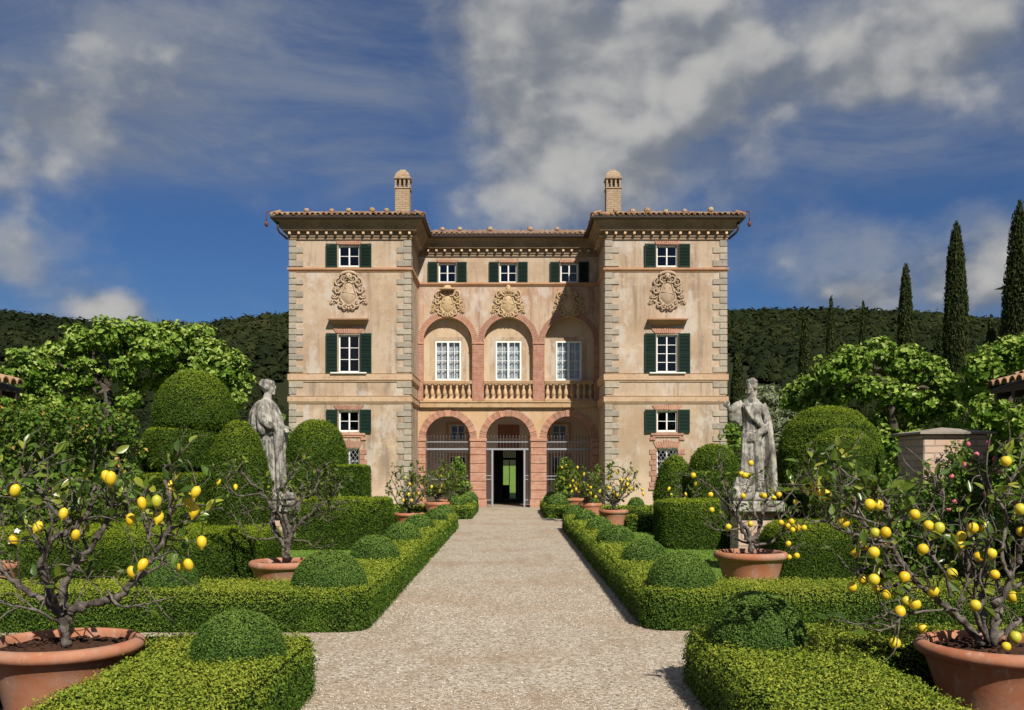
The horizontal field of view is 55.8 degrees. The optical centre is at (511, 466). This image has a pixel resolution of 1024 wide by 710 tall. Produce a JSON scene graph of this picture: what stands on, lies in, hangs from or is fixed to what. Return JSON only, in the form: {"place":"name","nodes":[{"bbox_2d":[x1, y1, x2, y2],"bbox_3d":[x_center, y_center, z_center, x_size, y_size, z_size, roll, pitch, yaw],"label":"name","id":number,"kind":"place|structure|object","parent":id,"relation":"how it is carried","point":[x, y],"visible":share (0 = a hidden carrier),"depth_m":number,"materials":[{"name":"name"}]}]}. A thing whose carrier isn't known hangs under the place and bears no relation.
{"place":"outdoors","nodes":[
{"label":"outdoors","id":0,"kind":"place"},
{"bbox_2d":[0,479,135,709],"bbox_3d":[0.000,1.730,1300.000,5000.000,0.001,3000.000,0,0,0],"label":"ground","id":1,"kind":"structure","parent":0,"point":[1,708],"depth_m":36.55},
{"bbox_2d":[0,627,145,709],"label":"lemon pot","id":2,"kind":"object","parent":1,"relation":"on","point":[36,664],"visible":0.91,"depth_m":6.37,"materials":[{"name":"ceramic"}]},
{"bbox_2d":[0,426,223,647],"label":"lemon tree","id":3,"kind":"object","parent":2,"relation":"on","point":[63,611],"visible":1,"depth_m":6.61,"materials":[{"name":"green plant"}]},
{"bbox_2d":[0,628,322,709],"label":"box hedge","id":4,"kind":"object","parent":1,"relation":"on","point":[156,672],"visible":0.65,"depth_m":5.86,"materials":[{"name":"green plant"}]},
{"bbox_2d":[187,608,286,664],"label":"topiary bush","id":5,"kind":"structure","parent":4,"relation":"on","point":[234,634],"depth_m":6.42,"materials":[{"name":"green plant"}]},
{"bbox_2d":[264,170,750,508],"bbox_3d":[-0.150,-4.960,43.510,18.150,13.520,15.220,0,0,0],"label":"villa","id":6,"kind":"object","parent":1,"relation":"on","point":[601,340],"visible":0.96,"depth_m":36.56,"materials":[{"name":"paint"}]},
{"bbox_2d":[330,335,366,373],"bbox_3d":[-6.165,-4.235,36.565,1.360,1.490,0.330,0,0,0],"label":"window","id":7,"kind":"structure","parent":6,"relation":"in","point":[340,372],"depth_m":36.66,"materials":[{"name":"white paint"}]},
{"bbox_2d":[339,411,358,431],"bbox_3d":[-6.165,-1.700,36.689,0.780,0.800,0.082,0,0,0],"label":"window","id":8,"kind":"structure","parent":6,"relation":"in","point":[340,421],"depth_m":36.66,"materials":[{"name":"white paint"}]},
{"bbox_2d":[339,246,358,266],"bbox_3d":[-6.165,-7.950,36.689,0.800,0.820,0.082,0,0,0],"label":"window","id":9,"kind":"structure","parent":6,"relation":"in","point":[340,256],"depth_m":36.66,"materials":[{"name":"white paint"}]},
{"bbox_2d":[439,264,455,281],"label":"window","id":10,"kind":"structure","parent":6,"relation":"in","point":[447,273],"depth_m":39.61,"materials":[{"name":"white paint"}]},
{"bbox_2d":[435,341,460,380],"bbox_3d":[-2.630,-4.330,39.872,1.060,1.620,0.208,0,0,0],"label":"window","id":11,"kind":"structure","parent":6,"relation":"in","point":[447,353],"depth_m":39.91,"materials":[{"name":"white paint"}]},
{"bbox_2d":[450,425,464,439],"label":"window","id":12,"kind":"structure","parent":6,"relation":"in","point":[451,432],"depth_m":43.19,"materials":[{"name":"white paint"}]},
{"bbox_2d":[495,341,520,380],"bbox_3d":[-0.150,-4.330,39.872,1.060,1.620,0.209,0,0,0],"label":"window","id":13,"kind":"structure","parent":6,"relation":"in","point":[507,353],"depth_m":39.91,"materials":[{"name":"white paint"}]},
{"bbox_2d":[500,264,516,281],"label":"window","id":14,"kind":"structure","parent":6,"relation":"in","point":[508,273],"depth_m":39.61,"materials":[{"name":"white paint"}]},
{"bbox_2d":[502,450,516,497],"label":"garden door","id":15,"kind":"structure","parent":6,"relation":"in","point":[505,488],"depth_m":50.59,"materials":[{"name":"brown wood"}]},
{"bbox_2d":[552,425,566,439],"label":"window","id":16,"kind":"structure","parent":6,"relation":"in","point":[553,432],"depth_m":43.19,"materials":[{"name":"white paint"}]},
{"bbox_2d":[560,264,577,281],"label":"window","id":17,"kind":"structure","parent":6,"relation":"in","point":[561,273],"depth_m":39.61,"materials":[{"name":"white paint"}]},
{"bbox_2d":[556,341,581,380],"bbox_3d":[2.330,-4.330,39.873,1.060,1.620,0.209,0,0,0],"label":"window","id":18,"kind":"structure","parent":6,"relation":"in","point":[568,353],"depth_m":39.91,"materials":[{"name":"white paint"}]},
{"bbox_2d":[657,411,676,431],"bbox_3d":[5.865,-1.700,36.689,0.780,0.800,0.082,0,0,0],"label":"window","id":19,"kind":"structure","parent":6,"relation":"in","point":[666,421],"depth_m":36.66,"materials":[{"name":"white paint"}]},
{"bbox_2d":[657,246,676,266],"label":"window","id":20,"kind":"structure","parent":6,"relation":"in","point":[666,256],"depth_m":36.66,"materials":[{"name":"white paint"}]},
{"bbox_2d":[650,335,685,373],"bbox_3d":[5.865,-4.235,36.565,1.360,1.490,0.330,0,0,0],"label":"window","id":21,"kind":"structure","parent":6,"relation":"in","point":[658,372],"depth_m":36.66,"materials":[{"name":"white paint"}]},
{"bbox_2d":[729,381,795,456],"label":"olive tree","id":22,"kind":"object","parent":1,"relation":"on","point":[766,395],"visible":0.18,"depth_m":47.49,"materials":[{"name":"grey plant"}]},
{"bbox_2d":[768,403,806,450],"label":"olive tree","id":23,"kind":"object","parent":1,"relation":"on","point":[788,415],"visible":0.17,"depth_m":43.73,"materials":[{"name":"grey plant"}]},
{"bbox_2d":[913,630,1023,709],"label":"lemon pot","id":24,"kind":"object","parent":1,"relation":"on","point":[966,668],"visible":0.88,"depth_m":6.34,"materials":[{"name":"ceramic"}]},
{"bbox_2d":[774,420,1023,661],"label":"lemon tree","id":25,"kind":"object","parent":24,"relation":"in","point":[993,635],"visible":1,"depth_m":6.49,"materials":[{"name":"green plant"}]},
{"bbox_2d":[1,509,706,709],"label":"gravel path","id":26,"kind":"structure","parent":0,"point":[495,542],"depth_m":9.35,"materials":[{"name":"gravel"}]},
{"bbox_2d":[424,501,449,510],"bbox_3d":[-2.320,1.400,30.000,0.800,0.600,0.800,0,0,-11],"label":"lemon pot","id":27,"kind":"object","parent":26,"relation":"on","point":[431,504],"visible":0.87,"depth_m":29.69,"materials":[{"name":"ceramic"}]},
{"bbox_2d":[407,458,467,501],"bbox_3d":[-2.310,0.423,30.083,1.948,1.479,1.739,0,0,0],"label":"lemon tree","id":28,"kind":"object","parent":27,"relation":"in","point":[436,493],"visible":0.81,"depth_m":29.98,"materials":[{"name":"green plant"}]},
{"bbox_2d":[578,502,601,515],"bbox_3d":[2.360,1.400,29.200,0.720,0.600,0.720,0,0,38],"label":"lemon pot","id":29,"kind":"object","parent":26,"relation":"on","point":[594,507],"visible":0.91,"depth_m":28.92,"materials":[{"name":"ceramic"}]},
{"bbox_2d":[559,458,614,502],"bbox_3d":[2.269,0.450,29.153,1.687,1.421,1.990,0,0,0],"label":"lemon tree","id":30,"kind":"object","parent":29,"relation":"in","point":[581,486],"visible":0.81,"depth_m":29.07,"materials":[{"name":"green plant"}]},
{"bbox_2d":[679,620,1023,709],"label":"box hedge","id":31,"kind":"object","parent":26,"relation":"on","point":[830,667],"visible":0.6,"depth_m":6.20,"materials":[{"name":"green plant"}]},
{"bbox_2d":[708,589,808,652],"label":"topiary bush","id":32,"kind":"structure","parent":31,"relation":"on","point":[753,619],"depth_m":6.83,"materials":[{"name":"green plant"}]},
{"bbox_2d":[0,479,721,578],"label":"lawn","id":33,"kind":"structure","parent":0,"point":[512,494],"depth_m":19.28,"materials":[{"name":"green plant"}]},
{"bbox_2d":[0,560,20,580],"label":"lemon pot","id":34,"kind":"object","parent":33,"relation":"on","point":[14,572],"visible":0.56,"depth_m":12.04,"materials":[{"name":"ceramic"}]},
{"bbox_2d":[0,374,23,399],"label":"garden building","id":35,"kind":"structure","parent":33,"relation":"on","point":[10,391],"depth_m":13.65,"materials":[{"name":"paint"}]},
{"bbox_2d":[0,528,28,568],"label":"flower plant","id":36,"kind":"object","parent":33,"relation":"on","point":[8,555],"visible":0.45,"depth_m":12.04,"materials":[{"name":"green plant"}]},
{"bbox_2d":[0,487,105,526],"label":"flowering shrub","id":37,"kind":"object","parent":33,"relation":"on","point":[44,512],"visible":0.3,"depth_m":14.58,"materials":[{"name":"green plant"}]},
{"bbox_2d":[0,400,147,514],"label":"flowering shrub","id":38,"kind":"object","parent":33,"relation":"on","point":[76,441],"visible":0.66,"depth_m":16.25,"materials":[{"name":"green plant"}]},
{"bbox_2d":[0,314,180,495],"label":"pollard tree","id":39,"kind":"object","parent":33,"relation":"on","point":[45,374],"visible":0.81,"depth_m":24.71,"materials":[{"name":"green plant"}]},
{"bbox_2d":[11,501,204,525],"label":"yew hedge","id":40,"kind":"object","parent":33,"relation":"on","point":[176,517],"visible":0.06,"depth_m":16.10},
{"bbox_2d":[0,520,283,580],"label":"yew hedge","id":41,"kind":"object","parent":33,"relation":"on","point":[232,551],"visible":0.59,"depth_m":13.03,"materials":[{"name":"plant"}]},
{"bbox_2d":[137,369,239,502],"bbox_3d":[-5.740,-0.013,17.697,2.420,3.504,2.413,0,0,0],"label":"yew topiary","id":42,"kind":"object","parent":33,"relation":"on","point":[197,402],"visible":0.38,"depth_m":16.87,"materials":[{"name":"plant"}]},
{"bbox_2d":[142,319,256,409],"bbox_3d":[-8.376,-1.132,25.842,3.115,5.621,2.092,0,0,0],"label":"pollard tree","id":43,"kind":"object","parent":33,"relation":"on","point":[205,352],"visible":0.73,"depth_m":25.54,"materials":[{"name":"green plant"}]},
{"bbox_2d":[0,512,458,632],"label":"box hedge","id":44,"kind":"object","parent":33,"relation":"on","point":[284,606],"visible":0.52,"depth_m":9.87,"materials":[{"name":"green plant"}]},
{"bbox_2d":[130,552,200,589],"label":"topiary bush","id":45,"kind":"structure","parent":44,"relation":"on","point":[162,576],"depth_m":10.20,"materials":[{"name":"green plant"}]},
{"bbox_2d":[290,548,367,590],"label":"topiary bush","id":46,"kind":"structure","parent":44,"relation":"on","point":[327,568],"depth_m":10.17,"materials":[{"name":"green plant"}]},
{"bbox_2d":[350,534,399,560],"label":"topiary bush","id":47,"kind":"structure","parent":44,"relation":"on","point":[375,546],"depth_m":13.28,"materials":[{"name":"green plant"}]},
{"bbox_2d":[384,521,421,540],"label":"topiary bush","id":48,"kind":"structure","parent":44,"relation":"on","point":[403,530],"depth_m":16.68,"materials":[{"name":"green plant"}]},
{"bbox_2d":[404,513,434,527],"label":"topiary bush","id":49,"kind":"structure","parent":44,"relation":"on","point":[421,520],"depth_m":19.90,"materials":[{"name":"green plant"}]},
{"bbox_2d":[425,508,448,520],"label":"topiary bush","id":50,"kind":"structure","parent":44,"relation":"on","point":[437,514],"depth_m":22.81,"materials":[{"name":"green plant"}]},
{"bbox_2d":[436,504,454,515],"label":"topiary bush","id":51,"kind":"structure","parent":44,"relation":"on","point":[446,508],"depth_m":25.65,"materials":[{"name":"green plant"}]},
{"bbox_2d":[203,420,274,526],"bbox_3d":[-4.217,0.503,14.905,1.090,2.474,1.178,0,0,0],"label":"yew topiary","id":52,"kind":"object","parent":33,"relation":"on","point":[233,439],"visible":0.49,"depth_m":14.52,"materials":[{"name":"plant"}]},
{"bbox_2d":[248,557,303,580],"bbox_3d":[-2.920,1.450,12.350,0.870,0.500,0.870,0,0,-25],"label":"lemon pot","id":53,"kind":"object","parent":33,"relation":"on","point":[277,568],"visible":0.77,"depth_m":12.01,"materials":[{"name":"ceramic"}]},
{"bbox_2d":[206,443,357,557],"bbox_3d":[-2.936,0.432,12.391,1.899,1.484,1.225,0,0,-10],"label":"lemon tree","id":54,"kind":"object","parent":53,"relation":"in","point":[288,536],"visible":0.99,"depth_m":12.31,"materials":[{"name":"green plant"}]},
{"bbox_2d":[272,500,299,556],"bbox_3d":[-3.980,1.145,15.800,0.840,1.170,0.880,0,0,0],"label":"pedestal","id":55,"kind":"object","parent":33,"relation":"on","point":[277,521],"visible":0.09,"depth_m":15.51,"materials":[{"name":"stone"}]},
{"bbox_2d":[248,379,295,500],"bbox_3d":[-4.017,-0.433,15.810,0.835,1.988,0.674,0,0,8],"label":"statue","id":56,"kind":"object","parent":55,"relation":"on","point":[265,420],"visible":0.66,"depth_m":15.64,"materials":[{"name":"stone"}]},
{"bbox_2d":[285,418,371,496],"bbox_3d":[-4.436,0.309,22.399,2.274,2.842,1.763,0,0,0],"label":"yew topiary","id":57,"kind":"object","parent":33,"relation":"on","point":[324,440],"visible":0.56,"depth_m":21.71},
{"bbox_2d":[290,495,395,549],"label":"yew hedge","id":58,"kind":"object","parent":33,"relation":"on","point":[369,515],"visible":0.6,"depth_m":19.60,"materials":[{"name":"plant"}]},
{"bbox_2d":[394,512,423,521],"bbox_3d":[-2.680,1.455,25.200,0.800,0.490,0.800,0,0,-29],"label":"lemon pot","id":59,"kind":"object","parent":33,"relation":"on","point":[401,516],"visible":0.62,"depth_m":24.90,"materials":[{"name":"ceramic"}]},
{"bbox_2d":[384,460,443,512],"bbox_3d":[-2.686,0.545,25.216,1.457,1.453,1.542,0,0,15],"label":"lemon tree","id":60,"kind":"object","parent":59,"relation":"in","point":[407,505],"visible":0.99,"depth_m":25.17,"materials":[{"name":"green plant"}]},
{"bbox_2d":[393,500,478,518],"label":"box hedge","id":61,"kind":"object","parent":33,"relation":"on","point":[468,510],"visible":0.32,"depth_m":30.83,"materials":[{"name":"green plant"}]},
{"bbox_2d":[447,495,465,506],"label":"topiary bush","id":62,"kind":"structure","parent":61,"relation":"on","point":[457,500],"depth_m":31.00,"materials":[{"name":"green plant"}]},
{"bbox_2d":[441,455,473,496],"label":"tree","id":63,"kind":"object","parent":33,"relation":"on","point":[463,481],"visible":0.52,"depth_m":33.53,"materials":[{"name":"green plant"}]},
{"bbox_2d":[290,531,802,580],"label":"grass","id":64,"kind":"structure","parent":33,"relation":"on","point":[688,550],"depth_m":19.00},
{"bbox_2d":[551,457,577,497],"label":"laurel bush","id":65,"kind":"object","parent":33,"relation":"on","point":[558,487],"visible":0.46,"depth_m":33.30,"materials":[{"name":"green plant"}]},
{"bbox_2d":[568,498,583,504],"bbox_3d":[2.150,1.400,33.400,0.800,0.600,0.800,0,0,-7],"label":"lemon pot","id":66,"kind":"object","parent":33,"relation":"on","point":[573,501],"visible":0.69,"depth_m":33.05,"materials":[{"name":"ceramic"}]},
{"bbox_2d":[539,499,653,518],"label":"box hedge","id":67,"kind":"object","parent":33,"relation":"on","point":[553,511],"visible":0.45,"depth_m":31.19,"materials":[{"name":"green plant"}]},
{"bbox_2d":[546,493,568,505],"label":"topiary bush","id":68,"kind":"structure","parent":67,"relation":"on","point":[558,499],"depth_m":31.45,"materials":[{"name":"green plant"}]},
{"bbox_2d":[627,497,644,506],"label":"topiary bush","id":69,"kind":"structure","parent":67,"relation":"on","point":[636,501],"depth_m":30.57,"materials":[{"name":"green plant"}]},
{"bbox_2d":[599,509,627,525],"bbox_3d":[2.660,1.415,25.300,0.770,0.570,0.770,0,0,-40],"label":"lemon pot","id":70,"kind":"object","parent":33,"relation":"on","point":[616,516],"visible":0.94,"depth_m":25.01,"materials":[{"name":"ceramic"}]},
{"bbox_2d":[582,462,644,509],"bbox_3d":[2.669,0.525,25.346,1.590,1.331,1.777,0,0,9],"label":"lemon tree","id":71,"kind":"object","parent":70,"relation":"in","point":[616,496],"visible":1,"depth_m":25.22,"materials":[{"name":"green plant"}]},
{"bbox_2d":[652,453,688,515],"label":"yew topiary","id":72,"kind":"object","parent":33,"relation":"on","point":[672,463],"visible":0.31,"depth_m":23.90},
{"bbox_2d":[652,497,729,549],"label":"yew hedge","id":73,"kind":"object","parent":33,"relation":"on","point":[679,524],"visible":0.76,"depth_m":19.70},
{"bbox_2d":[681,443,739,499],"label":"yew topiary","id":74,"kind":"object","parent":33,"relation":"on","point":[704,457],"visible":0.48,"depth_m":21.75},
{"bbox_2d":[722,421,742,470],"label":"lime shrub","id":75,"kind":"object","parent":33,"relation":"on","point":[728,433],"visible":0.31,"depth_m":31.71,"materials":[{"name":"green plant"}]},
{"bbox_2d":[728,348,745,463],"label":"cypress","id":76,"kind":"object","parent":33,"relation":"on","point":[737,389],"visible":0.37,"depth_m":69.71,"materials":[{"name":"green plant"}]},
{"bbox_2d":[713,548,787,580],"bbox_3d":[3.230,1.425,13.100,0.990,0.550,0.990,0,0,8],"label":"lemon pot","id":77,"kind":"object","parent":33,"relation":"on","point":[740,563],"visible":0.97,"depth_m":12.76,"materials":[{"name":"ceramic"}]},
{"bbox_2d":[676,434,824,559],"bbox_3d":[3.255,0.405,13.073,2.093,1.711,1.163,0,0,0],"label":"lemon tree","id":78,"kind":"object","parent":77,"relation":"in","point":[749,538],"visible":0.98,"depth_m":13.07,"materials":[{"name":"green plant"}]},
{"bbox_2d":[721,500,784,548],"bbox_3d":[3.920,1.145,15.800,0.840,1.170,0.880,0,0,0],"label":"pedestal","id":79,"kind":"object","parent":33,"relation":"on","point":[770,513],"visible":0.35,"depth_m":15.51,"materials":[{"name":"stone"}]},
{"bbox_2d":[723,378,777,500],"bbox_3d":[3.890,-0.442,15.802,0.867,2.007,0.552,0,0,8],"label":"statue","id":80,"kind":"object","parent":79,"relation":"on","point":[751,412],"visible":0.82,"depth_m":15.66,"materials":[{"name":"stone"}]},
{"bbox_2d":[562,513,1023,630],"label":"box hedge","id":81,"kind":"object","parent":33,"relation":"on","point":[661,609],"visible":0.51,"depth_m":10.01,"materials":[{"name":"green plant"}]},
{"bbox_2d":[565,504,583,514],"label":"topiary bush","id":82,"kind":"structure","parent":81,"relation":"on","point":[574,509],"depth_m":25.34,"materials":[{"name":"green plant"}]},
{"bbox_2d":[574,509,595,520],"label":"topiary bush","id":83,"kind":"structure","parent":81,"relation":"on","point":[584,514],"depth_m":22.64,"materials":[{"name":"green plant"}]},
{"bbox_2d":[585,516,610,529],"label":"topiary bush","id":84,"kind":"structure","parent":81,"relation":"on","point":[597,522],"depth_m":19.43,"materials":[{"name":"green plant"}]},
{"bbox_2d":[595,524,635,543],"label":"topiary bush","id":85,"kind":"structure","parent":81,"relation":"on","point":[612,533],"depth_m":16.18,"materials":[{"name":"green plant"}]},
{"bbox_2d":[620,538,667,562],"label":"topiary bush","id":86,"kind":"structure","parent":81,"relation":"on","point":[644,549],"depth_m":13.00,"materials":[{"name":"green plant"}]},
{"bbox_2d":[645,551,716,590],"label":"topiary bush","id":87,"kind":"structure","parent":81,"relation":"on","point":[683,570],"depth_m":10.17,"materials":[{"name":"green plant"}]},
{"bbox_2d":[776,404,885,487],"bbox_3d":[5.858,0.298,17.898,2.007,2.894,1.990,0,0,0],"label":"yew topiary","id":88,"kind":"object","parent":33,"relation":"on","point":[807,425],"visible":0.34,"depth_m":17.42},
{"bbox_2d":[825,295,836,404],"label":"cypress","id":89,"kind":"object","parent":33,"relation":"on","point":[831,343],"visible":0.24,"depth_m":119.72,"materials":[{"name":"green plant"}]},
{"bbox_2d":[801,427,881,520],"bbox_3d":[5.271,0.547,15.497,1.256,2.368,1.242,0,0,0],"label":"yew topiary","id":90,"kind":"object","parent":33,"relation":"on","point":[868,457],"visible":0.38,"depth_m":15.14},
{"bbox_2d":[856,300,869,416],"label":"cypress","id":91,"kind":"object","parent":33,"relation":"on","point":[862,409],"visible":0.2,"depth_m":124.68,"materials":[{"name":"green plant"}]},
{"bbox_2d":[777,335,967,481],"bbox_3d":[8.757,-0.702,22.912,4.560,4.928,2.320,0,0,0],"label":"pollard tree","id":92,"kind":"object","parent":33,"relation":"on","point":[906,401],"visible":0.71,"depth_m":22.88,"materials":[{"name":"green plant"}]},
{"bbox_2d":[759,517,1023,580],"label":"yew hedge","id":93,"kind":"object","parent":33,"relation":"on","point":[812,561],"visible":0.23,"depth_m":14.21,"materials":[{"name":"plant"}]},
{"bbox_2d":[774,487,1020,522],"bbox_3d":[6.646,1.039,16.998,4.445,1.382,0.949,0,0,0],"label":"yew hedge","id":94,"kind":"object","parent":33,"relation":"on","point":[789,500],"visible":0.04,"depth_m":16.61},
{"bbox_2d":[862,465,946,578],"bbox_3d":[5.619,0.884,13.854,1.084,1.820,1.065,0,0,0],"label":"leafy shrub","id":95,"kind":"object","parent":33,"relation":"on","point":[906,550],"visible":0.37,"depth_m":13.78,"materials":[{"name":"green plant"}]},
{"bbox_2d":[896,262,914,431],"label":"cypress","id":96,"kind":"object","parent":33,"relation":"on","point":[905,329],"visible":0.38,"depth_m":84.60,"materials":[{"name":"green plant"}]},
{"bbox_2d":[934,326,942,426],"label":"cypress","id":97,"kind":"object","parent":33,"relation":"on","point":[938,344],"visible":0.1,"depth_m":109.81,"materials":[{"name":"green plant"}]},
{"bbox_2d":[890,427,996,579],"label":"brick pillar","id":98,"kind":"structure","parent":33,"relation":"on","point":[925,445],"depth_m":13.98,"materials":[{"name":"beige brick"}]},
{"bbox_2d":[941,220,971,428],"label":"cypress","id":99,"kind":"object","parent":33,"relation":"on","point":[956,348],"visible":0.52,"depth_m":74.44,"materials":[{"name":"green plant"}]},
{"bbox_2d":[906,438,1017,579],"bbox_3d":[6.316,0.658,13.710,1.469,2.120,0.985,0,0,0],"label":"climbing rose","id":100,"kind":"object","parent":33,"relation":"on","point":[958,481],"visible":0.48,"depth_m":13.59,"materials":[{"name":"green plant"}]},
{"bbox_2d":[954,331,1023,522],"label":"pollard tree","id":101,"kind":"object","parent":33,"relation":"on","point":[1005,353],"visible":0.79,"depth_m":21.14,"materials":[{"name":"green plant"}]},
{"bbox_2d":[985,313,998,467],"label":"cypress","id":102,"kind":"object","parent":33,"relation":"on","point":[991,336],"visible":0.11,"depth_m":99.67,"materials":[{"name":"green plant"}]},
{"bbox_2d":[987,370,1023,400],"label":"garden building","id":103,"kind":"structure","parent":33,"relation":"on","point":[1015,389],"depth_m":13.59,"materials":[{"name":"paint"}]},
{"bbox_2d":[997,199,1023,481],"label":"cypress","id":104,"kind":"object","parent":33,"relation":"on","point":[1012,313],"visible":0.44,"depth_m":57.60,"materials":[{"name":"dark green cypress foliage"},{"name":"grey bark"}]},
{"bbox_2d":[3,466,890,491],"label":"grass bank","id":105,"kind":"structure","parent":0,"point":[512,477],"depth_m":83.26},
{"bbox_2d":[797,313,812,407],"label":"cypress","id":106,"kind":"object","parent":105,"relation":"on","point":[805,358],"visible":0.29,"depth_m":94.66,"materials":[{"name":"green plant"}]},
{"bbox_2d":[0,347,1005,478],"bbox_3d":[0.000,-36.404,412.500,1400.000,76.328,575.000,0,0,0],"label":"hill","id":107,"kind":"structure","parent":0,"point":[282,391],"depth_m":220.36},
{"bbox_2d":[0,306,999,474],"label":"forest","id":108,"kind":"object","parent":107,"relation":"on","point":[764,340],"visible":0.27,"depth_m":270.10,"materials":[{"name":"plant"}]},
{"bbox_2d":[0,0,1023,325],"label":"sky","id":109,"kind":"structure","parent":0,"point":[147,146],"materials":[{"name":"blue"}]},
{"bbox_2d":[667,471,705,498],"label":"lemon tree","id":110,"kind":"object","parent":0,"point":[684,495],"visible":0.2,"depth_m":21.66,"materials":[{"name":"green plant"}]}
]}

